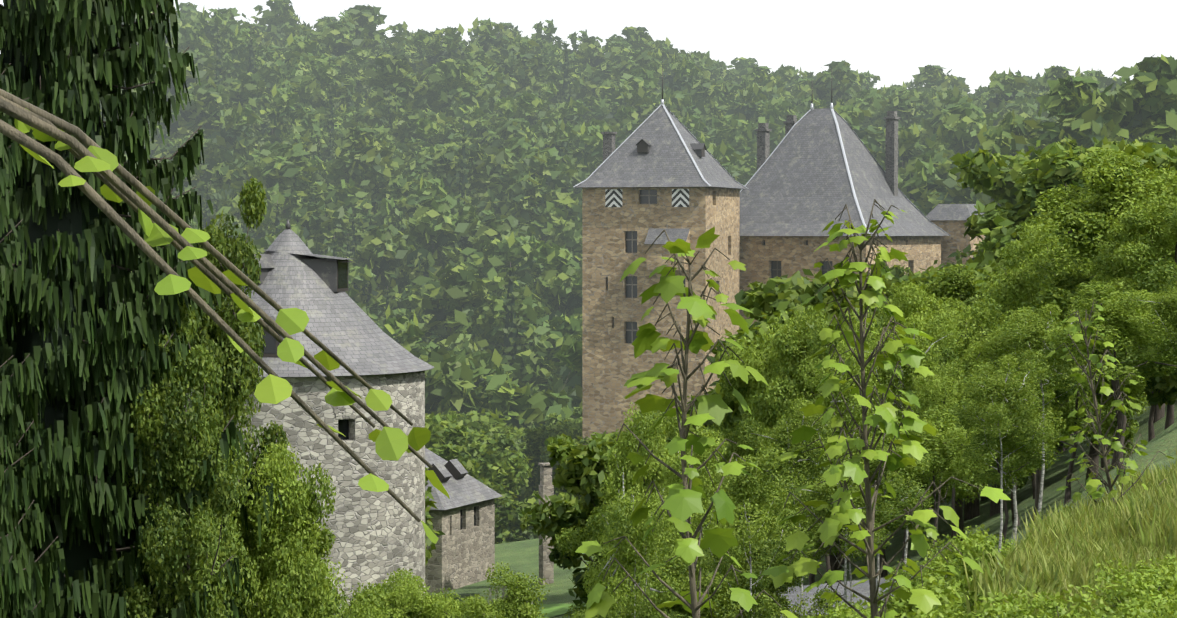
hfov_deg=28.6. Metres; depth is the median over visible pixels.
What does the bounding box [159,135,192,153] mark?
forest tree
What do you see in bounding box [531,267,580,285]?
forest tree
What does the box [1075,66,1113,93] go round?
forest tree
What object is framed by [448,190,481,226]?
forest tree
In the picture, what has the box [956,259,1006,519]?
slope tree
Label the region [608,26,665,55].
forest tree
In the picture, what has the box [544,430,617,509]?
valley tree
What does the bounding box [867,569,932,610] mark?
herb layer
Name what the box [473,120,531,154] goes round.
forest tree
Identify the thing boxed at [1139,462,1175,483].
grass tuft
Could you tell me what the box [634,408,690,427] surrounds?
valley tree
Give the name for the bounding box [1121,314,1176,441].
slope tree
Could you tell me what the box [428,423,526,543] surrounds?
valley tree
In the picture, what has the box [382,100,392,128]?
forest tree
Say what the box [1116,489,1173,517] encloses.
grass tuft
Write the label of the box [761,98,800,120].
forest tree
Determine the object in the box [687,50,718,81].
forest tree
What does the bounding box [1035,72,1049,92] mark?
forest tree
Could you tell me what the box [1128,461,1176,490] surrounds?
grass tuft
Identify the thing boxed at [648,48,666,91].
forest tree
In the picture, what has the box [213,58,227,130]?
forest tree
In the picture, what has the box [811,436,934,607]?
young tree
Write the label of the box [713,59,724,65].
forest tree
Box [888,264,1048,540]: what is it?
slope tree
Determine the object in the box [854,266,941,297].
slope tree
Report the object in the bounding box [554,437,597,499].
valley tree
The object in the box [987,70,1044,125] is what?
forest tree
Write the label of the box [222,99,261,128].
forest tree
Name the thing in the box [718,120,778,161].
forest tree
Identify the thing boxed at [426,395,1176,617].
ground
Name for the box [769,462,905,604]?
young tree
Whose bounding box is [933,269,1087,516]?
valley tree
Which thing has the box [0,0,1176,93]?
sky
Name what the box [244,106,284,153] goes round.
forest tree
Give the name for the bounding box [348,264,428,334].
forest tree
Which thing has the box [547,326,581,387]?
forest tree
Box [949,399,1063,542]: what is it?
young tree
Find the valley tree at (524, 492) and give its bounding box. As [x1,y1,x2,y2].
[443,418,532,502]
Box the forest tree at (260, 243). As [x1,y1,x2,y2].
[213,228,270,308]
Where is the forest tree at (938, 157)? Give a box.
[898,150,948,201]
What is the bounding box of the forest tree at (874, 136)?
[833,102,901,162]
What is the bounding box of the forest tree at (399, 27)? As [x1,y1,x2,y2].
[385,21,409,44]
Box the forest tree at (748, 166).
[729,155,756,182]
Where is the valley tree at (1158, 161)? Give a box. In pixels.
[1031,140,1176,423]
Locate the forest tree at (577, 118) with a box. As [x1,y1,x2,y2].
[555,97,590,125]
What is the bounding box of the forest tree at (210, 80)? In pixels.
[147,77,237,150]
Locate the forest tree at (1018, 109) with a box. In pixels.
[1011,104,1033,114]
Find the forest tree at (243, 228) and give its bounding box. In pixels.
[233,196,254,240]
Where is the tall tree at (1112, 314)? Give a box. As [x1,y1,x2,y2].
[1043,281,1176,468]
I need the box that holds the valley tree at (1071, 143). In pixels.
[1057,135,1081,154]
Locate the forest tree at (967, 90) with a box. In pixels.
[953,76,970,95]
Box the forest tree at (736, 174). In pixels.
[728,165,745,185]
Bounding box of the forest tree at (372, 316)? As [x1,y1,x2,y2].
[355,302,400,344]
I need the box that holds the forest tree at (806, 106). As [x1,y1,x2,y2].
[771,94,864,151]
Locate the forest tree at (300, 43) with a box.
[284,33,358,103]
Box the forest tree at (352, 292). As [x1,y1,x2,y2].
[345,276,384,327]
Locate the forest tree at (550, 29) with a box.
[533,18,573,52]
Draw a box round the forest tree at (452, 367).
[410,346,473,415]
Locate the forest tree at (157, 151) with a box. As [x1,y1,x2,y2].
[152,146,169,157]
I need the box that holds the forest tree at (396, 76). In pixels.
[350,54,440,132]
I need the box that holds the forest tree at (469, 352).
[450,347,487,365]
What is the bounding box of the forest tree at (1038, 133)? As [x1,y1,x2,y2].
[968,124,1046,203]
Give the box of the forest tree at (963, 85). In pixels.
[959,83,970,97]
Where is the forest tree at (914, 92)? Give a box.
[902,88,947,105]
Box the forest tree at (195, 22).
[166,20,215,50]
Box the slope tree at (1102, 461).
[1040,241,1139,467]
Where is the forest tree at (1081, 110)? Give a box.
[1026,75,1131,152]
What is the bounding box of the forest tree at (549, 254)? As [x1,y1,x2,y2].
[482,240,572,299]
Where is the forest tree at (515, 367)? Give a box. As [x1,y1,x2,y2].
[470,363,533,392]
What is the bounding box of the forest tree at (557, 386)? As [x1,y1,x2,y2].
[550,333,581,392]
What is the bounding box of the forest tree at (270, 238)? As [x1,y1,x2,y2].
[265,231,282,244]
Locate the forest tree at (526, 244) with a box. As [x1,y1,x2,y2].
[503,232,575,287]
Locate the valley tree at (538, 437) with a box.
[519,422,581,494]
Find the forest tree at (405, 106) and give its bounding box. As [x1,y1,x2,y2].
[371,96,413,127]
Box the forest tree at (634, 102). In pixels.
[572,86,652,139]
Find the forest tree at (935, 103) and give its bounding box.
[926,99,946,109]
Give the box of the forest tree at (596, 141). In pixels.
[592,135,602,163]
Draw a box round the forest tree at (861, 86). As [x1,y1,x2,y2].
[830,68,867,94]
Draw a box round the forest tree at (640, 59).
[591,50,664,102]
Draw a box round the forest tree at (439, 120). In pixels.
[376,95,464,151]
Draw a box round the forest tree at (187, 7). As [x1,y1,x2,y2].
[175,2,201,14]
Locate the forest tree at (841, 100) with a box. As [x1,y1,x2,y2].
[837,99,844,112]
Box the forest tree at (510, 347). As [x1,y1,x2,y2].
[489,262,528,384]
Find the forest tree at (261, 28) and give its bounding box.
[238,23,267,31]
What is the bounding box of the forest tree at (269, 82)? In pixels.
[260,71,281,105]
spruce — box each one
[0,0,283,617]
[0,24,75,617]
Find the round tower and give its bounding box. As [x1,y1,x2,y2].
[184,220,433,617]
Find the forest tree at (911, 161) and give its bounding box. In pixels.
[900,154,953,173]
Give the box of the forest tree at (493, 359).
[466,349,503,406]
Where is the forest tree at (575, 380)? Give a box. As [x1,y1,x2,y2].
[533,375,581,418]
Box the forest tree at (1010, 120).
[952,110,1044,203]
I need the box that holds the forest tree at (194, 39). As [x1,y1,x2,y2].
[166,24,226,67]
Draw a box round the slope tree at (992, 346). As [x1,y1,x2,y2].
[959,306,1061,543]
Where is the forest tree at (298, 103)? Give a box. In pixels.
[265,78,345,120]
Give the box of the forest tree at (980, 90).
[973,84,989,100]
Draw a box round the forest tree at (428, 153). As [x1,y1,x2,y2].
[418,144,439,160]
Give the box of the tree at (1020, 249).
[967,222,1108,520]
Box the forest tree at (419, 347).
[410,341,451,358]
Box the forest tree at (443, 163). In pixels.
[424,146,487,200]
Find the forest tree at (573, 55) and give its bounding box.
[568,51,591,76]
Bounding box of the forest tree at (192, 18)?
[183,14,198,20]
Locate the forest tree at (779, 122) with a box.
[775,120,784,128]
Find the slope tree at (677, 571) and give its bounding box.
[609,552,743,617]
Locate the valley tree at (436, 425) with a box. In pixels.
[425,412,519,499]
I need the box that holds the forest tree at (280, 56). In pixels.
[260,45,287,70]
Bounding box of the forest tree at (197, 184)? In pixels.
[155,154,215,224]
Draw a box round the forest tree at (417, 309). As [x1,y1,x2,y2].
[410,273,477,319]
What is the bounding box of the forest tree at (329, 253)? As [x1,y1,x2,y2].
[326,250,345,257]
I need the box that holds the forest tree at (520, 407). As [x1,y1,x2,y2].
[436,335,581,439]
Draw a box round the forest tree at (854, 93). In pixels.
[849,84,856,97]
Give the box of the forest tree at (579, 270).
[574,265,581,273]
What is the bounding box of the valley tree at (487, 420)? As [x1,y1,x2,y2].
[425,408,537,524]
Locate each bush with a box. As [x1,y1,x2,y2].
[331,600,409,617]
[358,568,465,617]
[457,593,512,617]
[482,562,549,617]
[575,609,596,617]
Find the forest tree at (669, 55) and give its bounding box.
[660,47,710,85]
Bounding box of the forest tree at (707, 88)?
[690,78,745,124]
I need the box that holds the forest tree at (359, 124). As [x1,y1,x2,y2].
[332,120,389,159]
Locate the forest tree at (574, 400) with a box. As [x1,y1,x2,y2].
[568,385,581,418]
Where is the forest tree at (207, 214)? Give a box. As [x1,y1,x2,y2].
[202,184,216,228]
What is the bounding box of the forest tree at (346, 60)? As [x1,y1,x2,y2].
[338,53,369,102]
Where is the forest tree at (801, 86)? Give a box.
[790,78,812,103]
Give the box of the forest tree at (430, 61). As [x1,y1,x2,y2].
[411,34,461,82]
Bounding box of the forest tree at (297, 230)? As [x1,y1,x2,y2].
[276,219,346,257]
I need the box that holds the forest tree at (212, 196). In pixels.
[202,181,216,228]
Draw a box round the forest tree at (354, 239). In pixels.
[345,213,359,255]
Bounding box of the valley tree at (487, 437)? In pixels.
[457,424,528,493]
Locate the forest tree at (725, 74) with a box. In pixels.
[714,63,746,84]
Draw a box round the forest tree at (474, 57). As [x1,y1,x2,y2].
[464,50,519,114]
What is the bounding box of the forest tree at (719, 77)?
[709,64,723,80]
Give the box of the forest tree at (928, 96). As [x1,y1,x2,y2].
[915,88,950,111]
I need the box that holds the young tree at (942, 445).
[882,405,998,564]
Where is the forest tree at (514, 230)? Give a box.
[444,227,536,261]
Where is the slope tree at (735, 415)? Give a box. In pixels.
[667,312,847,536]
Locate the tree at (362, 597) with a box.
[299,554,390,617]
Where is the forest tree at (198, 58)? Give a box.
[193,53,232,92]
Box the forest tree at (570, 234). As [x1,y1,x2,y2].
[533,217,581,265]
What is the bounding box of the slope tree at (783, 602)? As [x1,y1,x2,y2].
[706,512,840,617]
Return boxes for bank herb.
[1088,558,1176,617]
[1094,558,1176,613]
[1109,599,1176,617]
[1112,595,1176,617]
[1114,563,1176,594]
[1127,586,1176,617]
[1128,573,1176,602]
[1158,554,1176,579]
[1163,596,1176,610]
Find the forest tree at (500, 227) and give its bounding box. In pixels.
[444,215,536,289]
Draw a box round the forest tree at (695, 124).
[678,112,724,161]
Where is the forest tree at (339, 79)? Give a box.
[321,71,365,108]
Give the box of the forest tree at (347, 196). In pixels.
[305,157,372,231]
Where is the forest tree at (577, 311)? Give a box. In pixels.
[566,276,581,318]
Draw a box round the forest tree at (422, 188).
[396,176,480,261]
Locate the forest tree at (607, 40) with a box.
[602,37,622,47]
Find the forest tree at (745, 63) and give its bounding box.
[725,57,757,78]
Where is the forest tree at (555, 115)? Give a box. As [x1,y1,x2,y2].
[550,110,585,126]
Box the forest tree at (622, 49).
[604,41,644,64]
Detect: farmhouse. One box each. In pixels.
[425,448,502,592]
[464,603,585,617]
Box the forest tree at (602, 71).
[576,60,620,99]
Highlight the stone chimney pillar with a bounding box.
[538,462,553,584]
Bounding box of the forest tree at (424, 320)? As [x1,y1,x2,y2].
[410,300,446,337]
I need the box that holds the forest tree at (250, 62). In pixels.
[242,31,260,108]
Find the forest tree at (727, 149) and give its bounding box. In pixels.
[707,139,744,190]
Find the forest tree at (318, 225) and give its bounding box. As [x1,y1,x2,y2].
[280,199,369,253]
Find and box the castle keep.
[574,65,747,439]
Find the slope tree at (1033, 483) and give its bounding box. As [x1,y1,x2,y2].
[1031,401,1071,498]
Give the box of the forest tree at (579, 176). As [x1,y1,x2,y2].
[560,168,590,193]
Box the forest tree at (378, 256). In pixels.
[343,224,414,312]
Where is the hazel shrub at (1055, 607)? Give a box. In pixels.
[994,586,1101,617]
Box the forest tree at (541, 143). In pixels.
[534,118,613,165]
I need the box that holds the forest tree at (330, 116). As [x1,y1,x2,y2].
[321,89,338,161]
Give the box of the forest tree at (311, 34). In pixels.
[276,25,324,53]
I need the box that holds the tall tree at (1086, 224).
[1015,152,1176,468]
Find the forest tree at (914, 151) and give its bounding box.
[902,142,922,169]
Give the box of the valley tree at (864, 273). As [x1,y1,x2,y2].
[858,271,898,281]
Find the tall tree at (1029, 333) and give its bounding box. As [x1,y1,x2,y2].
[990,302,1110,514]
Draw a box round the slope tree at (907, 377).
[839,312,961,571]
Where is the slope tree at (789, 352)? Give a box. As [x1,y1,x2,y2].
[747,305,903,570]
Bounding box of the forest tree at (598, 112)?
[538,81,609,122]
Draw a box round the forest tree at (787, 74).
[776,65,796,96]
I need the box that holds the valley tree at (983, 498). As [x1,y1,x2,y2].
[980,475,988,501]
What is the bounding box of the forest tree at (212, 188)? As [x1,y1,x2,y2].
[202,179,223,201]
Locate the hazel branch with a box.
[0,89,449,543]
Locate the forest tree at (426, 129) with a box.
[380,117,439,172]
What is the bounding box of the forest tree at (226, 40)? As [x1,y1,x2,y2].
[196,7,246,68]
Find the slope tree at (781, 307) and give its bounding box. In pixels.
[715,295,891,388]
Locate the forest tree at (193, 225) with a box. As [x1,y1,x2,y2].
[176,216,199,262]
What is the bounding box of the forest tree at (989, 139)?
[970,123,1027,207]
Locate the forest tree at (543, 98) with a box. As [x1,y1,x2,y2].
[500,89,556,110]
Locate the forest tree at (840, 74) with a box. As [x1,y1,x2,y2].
[795,60,862,113]
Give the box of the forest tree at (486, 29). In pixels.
[472,17,531,61]
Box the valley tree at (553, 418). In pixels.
[541,405,581,494]
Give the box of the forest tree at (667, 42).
[654,37,670,50]
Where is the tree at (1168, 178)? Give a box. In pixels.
[990,148,1176,484]
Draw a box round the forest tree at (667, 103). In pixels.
[641,97,673,120]
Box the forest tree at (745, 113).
[702,83,767,145]
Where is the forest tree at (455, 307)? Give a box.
[411,265,494,352]
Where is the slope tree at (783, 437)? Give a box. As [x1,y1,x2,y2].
[736,400,838,615]
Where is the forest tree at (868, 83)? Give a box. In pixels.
[856,69,883,90]
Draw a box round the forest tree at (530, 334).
[440,321,537,351]
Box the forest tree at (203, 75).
[131,50,214,152]
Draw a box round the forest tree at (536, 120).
[533,115,539,131]
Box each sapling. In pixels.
[575,226,797,617]
[762,199,1010,617]
[1046,299,1173,509]
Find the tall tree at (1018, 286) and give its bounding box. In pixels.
[982,221,1124,522]
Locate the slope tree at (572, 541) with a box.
[554,441,719,617]
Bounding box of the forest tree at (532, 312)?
[444,290,548,355]
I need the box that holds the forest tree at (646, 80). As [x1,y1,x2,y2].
[603,68,658,121]
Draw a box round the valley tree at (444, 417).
[426,411,458,423]
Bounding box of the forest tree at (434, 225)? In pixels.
[385,195,477,294]
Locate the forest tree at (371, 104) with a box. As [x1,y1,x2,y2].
[359,87,379,125]
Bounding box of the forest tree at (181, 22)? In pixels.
[165,11,191,47]
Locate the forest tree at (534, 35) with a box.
[531,31,557,42]
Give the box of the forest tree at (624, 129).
[604,118,642,146]
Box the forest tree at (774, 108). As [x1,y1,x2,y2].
[706,97,791,149]
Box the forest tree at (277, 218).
[268,200,283,235]
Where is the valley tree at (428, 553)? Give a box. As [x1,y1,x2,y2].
[425,467,433,565]
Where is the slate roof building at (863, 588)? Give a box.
[729,576,917,617]
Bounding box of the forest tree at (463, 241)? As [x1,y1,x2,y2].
[435,207,534,280]
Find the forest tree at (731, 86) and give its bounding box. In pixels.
[717,81,747,109]
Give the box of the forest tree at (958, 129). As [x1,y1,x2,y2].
[919,103,1001,157]
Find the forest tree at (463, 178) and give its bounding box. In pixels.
[449,126,478,214]
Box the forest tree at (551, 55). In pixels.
[545,47,590,91]
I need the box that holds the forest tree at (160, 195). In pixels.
[158,192,203,229]
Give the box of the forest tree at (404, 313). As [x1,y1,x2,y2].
[380,305,442,345]
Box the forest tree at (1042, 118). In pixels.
[1026,116,1056,132]
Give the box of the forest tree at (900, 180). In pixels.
[884,168,914,200]
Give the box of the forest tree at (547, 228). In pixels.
[485,171,581,241]
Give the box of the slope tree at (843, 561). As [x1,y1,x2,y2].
[838,303,891,564]
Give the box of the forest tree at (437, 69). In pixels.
[429,62,443,75]
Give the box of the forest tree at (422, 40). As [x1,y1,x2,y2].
[366,31,434,70]
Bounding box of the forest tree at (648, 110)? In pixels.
[636,102,710,141]
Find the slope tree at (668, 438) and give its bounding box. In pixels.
[579,417,677,566]
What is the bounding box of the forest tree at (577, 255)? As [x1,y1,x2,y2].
[573,251,581,263]
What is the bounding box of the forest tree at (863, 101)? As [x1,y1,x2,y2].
[844,88,887,129]
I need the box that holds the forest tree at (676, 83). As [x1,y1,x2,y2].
[619,56,728,122]
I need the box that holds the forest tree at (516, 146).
[491,136,536,163]
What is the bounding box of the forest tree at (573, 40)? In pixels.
[567,30,587,53]
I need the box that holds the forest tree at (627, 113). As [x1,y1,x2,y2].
[563,103,638,153]
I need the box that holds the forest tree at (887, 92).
[877,86,919,112]
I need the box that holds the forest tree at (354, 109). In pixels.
[340,104,371,137]
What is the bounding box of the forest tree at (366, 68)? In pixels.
[354,63,368,69]
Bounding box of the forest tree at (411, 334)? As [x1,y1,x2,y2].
[380,312,429,392]
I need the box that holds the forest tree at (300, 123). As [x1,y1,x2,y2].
[264,84,330,162]
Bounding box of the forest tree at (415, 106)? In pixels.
[412,73,440,113]
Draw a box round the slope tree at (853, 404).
[790,338,897,607]
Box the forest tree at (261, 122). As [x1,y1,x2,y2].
[252,118,289,135]
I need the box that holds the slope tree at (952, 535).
[922,311,1003,542]
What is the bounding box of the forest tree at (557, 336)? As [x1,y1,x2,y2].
[531,315,581,369]
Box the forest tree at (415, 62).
[408,23,467,71]
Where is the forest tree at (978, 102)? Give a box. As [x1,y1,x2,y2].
[972,95,991,108]
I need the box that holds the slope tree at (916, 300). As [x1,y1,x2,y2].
[855,282,990,571]
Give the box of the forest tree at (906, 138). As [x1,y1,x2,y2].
[871,122,919,173]
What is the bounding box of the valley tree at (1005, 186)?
[945,146,1068,272]
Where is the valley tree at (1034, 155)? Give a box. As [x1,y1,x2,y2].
[1028,137,1146,402]
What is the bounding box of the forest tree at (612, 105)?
[605,102,619,111]
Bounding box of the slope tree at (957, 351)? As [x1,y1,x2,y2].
[909,297,1018,538]
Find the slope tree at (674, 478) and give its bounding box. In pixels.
[645,430,745,612]
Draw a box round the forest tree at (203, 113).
[144,82,232,157]
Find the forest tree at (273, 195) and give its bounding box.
[210,180,284,237]
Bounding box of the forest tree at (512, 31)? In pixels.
[494,22,520,39]
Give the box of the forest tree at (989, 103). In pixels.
[982,67,1029,112]
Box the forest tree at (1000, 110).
[988,96,1047,125]
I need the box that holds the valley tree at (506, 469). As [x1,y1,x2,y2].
[466,433,538,542]
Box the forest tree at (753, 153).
[727,150,770,165]
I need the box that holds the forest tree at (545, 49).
[541,41,558,66]
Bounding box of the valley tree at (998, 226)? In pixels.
[947,140,1108,453]
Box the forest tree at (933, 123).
[913,95,987,147]
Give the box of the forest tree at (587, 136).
[563,122,617,179]
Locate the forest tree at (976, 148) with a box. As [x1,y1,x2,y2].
[975,125,1016,152]
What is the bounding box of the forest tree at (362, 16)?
[338,4,396,68]
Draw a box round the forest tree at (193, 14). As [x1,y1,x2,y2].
[185,11,199,17]
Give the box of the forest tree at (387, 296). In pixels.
[380,286,391,323]
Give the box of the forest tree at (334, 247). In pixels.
[329,235,339,258]
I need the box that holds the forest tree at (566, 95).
[554,41,577,108]
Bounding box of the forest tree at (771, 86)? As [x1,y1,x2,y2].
[739,65,797,104]
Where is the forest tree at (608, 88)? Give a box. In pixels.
[579,61,665,110]
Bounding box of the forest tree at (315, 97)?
[300,64,362,111]
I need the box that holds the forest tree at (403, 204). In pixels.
[372,193,422,230]
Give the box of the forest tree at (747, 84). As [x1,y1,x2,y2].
[740,78,759,94]
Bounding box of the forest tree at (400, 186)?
[371,171,452,225]
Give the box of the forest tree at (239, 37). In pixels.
[228,24,283,86]
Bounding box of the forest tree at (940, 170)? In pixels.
[902,154,972,214]
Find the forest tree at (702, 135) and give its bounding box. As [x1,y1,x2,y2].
[693,131,704,141]
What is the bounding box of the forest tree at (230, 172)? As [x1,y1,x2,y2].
[200,157,267,215]
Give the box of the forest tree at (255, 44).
[229,35,261,57]
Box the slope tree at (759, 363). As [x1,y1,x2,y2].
[698,332,834,544]
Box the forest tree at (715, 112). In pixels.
[700,106,728,126]
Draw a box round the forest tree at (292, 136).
[282,130,341,189]
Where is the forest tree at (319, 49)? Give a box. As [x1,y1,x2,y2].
[301,43,345,73]
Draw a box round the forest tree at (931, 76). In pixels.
[910,65,966,96]
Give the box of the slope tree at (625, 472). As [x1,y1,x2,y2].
[592,402,674,617]
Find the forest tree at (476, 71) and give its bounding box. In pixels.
[431,65,505,123]
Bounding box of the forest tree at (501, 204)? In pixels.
[497,194,545,238]
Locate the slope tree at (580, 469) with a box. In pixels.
[519,430,625,605]
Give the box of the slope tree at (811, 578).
[745,318,851,584]
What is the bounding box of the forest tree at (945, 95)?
[882,85,961,135]
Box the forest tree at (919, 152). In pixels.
[884,126,924,168]
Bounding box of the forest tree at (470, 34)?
[462,27,483,46]
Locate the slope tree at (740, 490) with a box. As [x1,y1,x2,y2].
[696,442,810,617]
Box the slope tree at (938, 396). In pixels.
[897,359,969,552]
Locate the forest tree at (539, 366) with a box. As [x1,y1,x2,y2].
[500,350,562,391]
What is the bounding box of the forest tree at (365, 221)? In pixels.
[280,171,376,232]
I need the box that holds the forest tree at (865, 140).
[861,137,876,155]
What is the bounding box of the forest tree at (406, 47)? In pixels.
[380,36,431,71]
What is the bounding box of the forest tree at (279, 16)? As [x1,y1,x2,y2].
[251,0,312,47]
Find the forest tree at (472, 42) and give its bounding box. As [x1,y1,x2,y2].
[470,38,499,45]
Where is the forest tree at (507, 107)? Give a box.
[493,96,564,139]
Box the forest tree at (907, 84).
[905,81,924,88]
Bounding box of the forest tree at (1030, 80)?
[971,75,1038,109]
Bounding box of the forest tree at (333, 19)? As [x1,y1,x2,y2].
[316,16,337,30]
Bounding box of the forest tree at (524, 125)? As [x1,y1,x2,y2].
[506,117,540,147]
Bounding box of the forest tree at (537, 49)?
[525,37,560,62]
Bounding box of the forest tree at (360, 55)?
[342,46,371,100]
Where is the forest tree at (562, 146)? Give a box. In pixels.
[539,118,591,178]
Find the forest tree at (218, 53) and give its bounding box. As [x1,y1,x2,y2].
[212,31,230,99]
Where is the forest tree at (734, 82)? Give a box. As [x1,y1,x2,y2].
[716,80,740,89]
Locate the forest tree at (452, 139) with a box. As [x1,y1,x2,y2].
[424,101,501,150]
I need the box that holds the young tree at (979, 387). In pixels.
[950,354,1066,564]
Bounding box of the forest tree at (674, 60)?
[656,52,703,92]
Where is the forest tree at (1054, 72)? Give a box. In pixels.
[1032,65,1092,115]
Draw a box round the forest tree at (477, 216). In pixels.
[442,214,482,255]
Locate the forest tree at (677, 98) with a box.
[642,88,700,120]
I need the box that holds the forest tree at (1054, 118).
[1046,116,1059,121]
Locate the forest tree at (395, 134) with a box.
[380,109,432,148]
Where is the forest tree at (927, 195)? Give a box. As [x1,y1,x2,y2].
[909,115,1038,214]
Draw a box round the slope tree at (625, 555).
[570,489,680,617]
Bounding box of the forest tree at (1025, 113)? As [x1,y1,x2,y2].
[997,102,1049,124]
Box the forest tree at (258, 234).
[251,208,283,250]
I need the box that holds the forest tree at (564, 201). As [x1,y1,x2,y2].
[474,148,581,247]
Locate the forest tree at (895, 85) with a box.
[885,81,905,88]
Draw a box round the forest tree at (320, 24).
[313,17,385,43]
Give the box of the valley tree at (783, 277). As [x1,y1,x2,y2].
[758,274,787,322]
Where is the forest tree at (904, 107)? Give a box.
[868,93,932,127]
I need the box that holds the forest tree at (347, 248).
[342,236,354,288]
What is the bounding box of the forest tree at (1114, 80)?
[1099,76,1122,91]
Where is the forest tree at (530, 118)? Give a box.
[495,92,552,125]
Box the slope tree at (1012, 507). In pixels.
[994,298,1048,525]
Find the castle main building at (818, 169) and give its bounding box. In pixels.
[739,77,984,329]
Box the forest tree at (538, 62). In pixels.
[504,35,591,110]
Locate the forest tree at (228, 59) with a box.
[213,53,242,103]
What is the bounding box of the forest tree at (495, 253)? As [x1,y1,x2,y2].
[460,239,520,293]
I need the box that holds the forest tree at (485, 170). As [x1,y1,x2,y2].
[443,144,519,199]
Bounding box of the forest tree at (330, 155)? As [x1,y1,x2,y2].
[323,133,335,161]
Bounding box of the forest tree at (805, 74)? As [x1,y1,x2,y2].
[781,67,813,95]
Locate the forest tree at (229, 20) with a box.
[208,7,250,35]
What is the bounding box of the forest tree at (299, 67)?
[267,50,333,98]
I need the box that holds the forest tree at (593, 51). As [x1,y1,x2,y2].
[569,36,615,74]
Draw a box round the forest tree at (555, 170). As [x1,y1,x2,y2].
[482,147,577,209]
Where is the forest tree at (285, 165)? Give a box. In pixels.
[225,142,336,217]
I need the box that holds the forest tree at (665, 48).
[651,46,670,53]
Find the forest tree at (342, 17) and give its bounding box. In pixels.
[335,7,351,22]
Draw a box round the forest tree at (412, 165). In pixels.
[393,157,431,202]
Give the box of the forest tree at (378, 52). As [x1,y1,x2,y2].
[368,46,381,97]
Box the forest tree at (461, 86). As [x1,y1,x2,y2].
[419,58,500,121]
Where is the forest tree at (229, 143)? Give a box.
[154,101,261,183]
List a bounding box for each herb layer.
[803,610,881,617]
[823,593,916,617]
[842,600,938,617]
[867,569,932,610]
[877,550,965,611]
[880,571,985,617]
[892,579,968,617]
[893,554,961,597]
[902,600,971,617]
[916,570,1002,617]
[922,524,1021,588]
[926,538,952,563]
[938,540,976,567]
[950,531,1010,586]
[952,562,978,595]
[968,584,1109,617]
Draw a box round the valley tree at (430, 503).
[425,486,444,549]
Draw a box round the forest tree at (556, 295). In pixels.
[523,258,581,335]
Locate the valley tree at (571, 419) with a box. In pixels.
[565,417,581,423]
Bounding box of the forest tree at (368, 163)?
[312,127,409,224]
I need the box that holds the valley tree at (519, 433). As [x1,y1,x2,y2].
[497,426,539,497]
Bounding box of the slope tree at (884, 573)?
[823,314,957,577]
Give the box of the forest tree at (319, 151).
[313,141,328,186]
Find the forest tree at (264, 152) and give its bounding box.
[246,142,302,174]
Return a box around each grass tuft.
[954,530,1176,593]
[965,570,1118,617]
[972,540,1162,595]
[987,539,1074,570]
[1006,551,1158,617]
[1009,534,1176,598]
[1011,538,1164,569]
[1012,534,1176,592]
[1013,518,1171,561]
[1017,541,1081,556]
[1021,495,1168,539]
[1021,511,1101,551]
[1022,504,1124,547]
[1025,512,1138,546]
[1027,498,1146,539]
[1038,501,1121,540]
[1040,547,1176,574]
[1044,514,1136,543]
[1052,495,1103,515]
[1058,527,1176,555]
[1062,518,1176,562]
[1072,516,1176,559]
[1075,513,1168,542]
[1076,487,1146,517]
[1091,494,1125,525]
[1097,494,1174,537]
[1101,496,1168,543]
[1102,486,1176,523]
[1103,465,1174,503]
[1110,462,1176,488]
[1111,485,1176,514]
[1115,483,1176,501]
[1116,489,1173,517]
[1117,498,1176,548]
[1121,474,1176,536]
[1122,466,1175,502]
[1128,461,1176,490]
[1132,500,1176,553]
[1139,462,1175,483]
[1143,464,1176,492]
[1146,480,1173,500]
[1150,461,1176,489]
[1152,462,1176,474]
[1154,480,1176,504]
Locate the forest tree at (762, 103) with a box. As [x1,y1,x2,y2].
[746,100,766,109]
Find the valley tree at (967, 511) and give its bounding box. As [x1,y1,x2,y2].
[898,269,1003,520]
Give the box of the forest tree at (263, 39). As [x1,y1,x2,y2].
[241,24,272,51]
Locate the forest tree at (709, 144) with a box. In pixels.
[697,137,716,149]
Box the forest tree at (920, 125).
[909,122,926,136]
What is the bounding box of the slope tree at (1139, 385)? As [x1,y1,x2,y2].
[1031,309,1152,503]
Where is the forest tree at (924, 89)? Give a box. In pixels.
[917,87,936,91]
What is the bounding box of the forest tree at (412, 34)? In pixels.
[402,29,431,40]
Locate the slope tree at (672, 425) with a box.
[584,411,752,586]
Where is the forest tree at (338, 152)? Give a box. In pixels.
[330,147,380,196]
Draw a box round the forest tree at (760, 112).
[747,106,785,128]
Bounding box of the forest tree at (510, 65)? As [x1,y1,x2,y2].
[461,42,538,97]
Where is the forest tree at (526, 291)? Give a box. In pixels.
[442,285,537,337]
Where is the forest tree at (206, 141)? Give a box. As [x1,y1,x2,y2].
[200,137,210,176]
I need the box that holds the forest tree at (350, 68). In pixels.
[342,63,363,74]
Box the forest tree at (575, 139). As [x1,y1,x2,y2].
[540,134,584,151]
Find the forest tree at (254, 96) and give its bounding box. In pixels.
[224,72,274,125]
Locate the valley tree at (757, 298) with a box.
[707,269,863,570]
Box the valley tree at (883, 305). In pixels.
[838,288,889,542]
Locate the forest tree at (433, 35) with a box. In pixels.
[425,28,465,58]
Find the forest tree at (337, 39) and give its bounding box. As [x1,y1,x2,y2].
[305,21,372,73]
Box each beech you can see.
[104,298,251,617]
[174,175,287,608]
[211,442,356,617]
[243,522,335,614]
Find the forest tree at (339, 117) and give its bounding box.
[309,106,355,154]
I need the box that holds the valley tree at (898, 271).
[885,260,962,281]
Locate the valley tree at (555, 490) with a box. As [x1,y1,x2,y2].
[552,432,630,495]
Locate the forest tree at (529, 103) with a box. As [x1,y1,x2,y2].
[451,91,545,134]

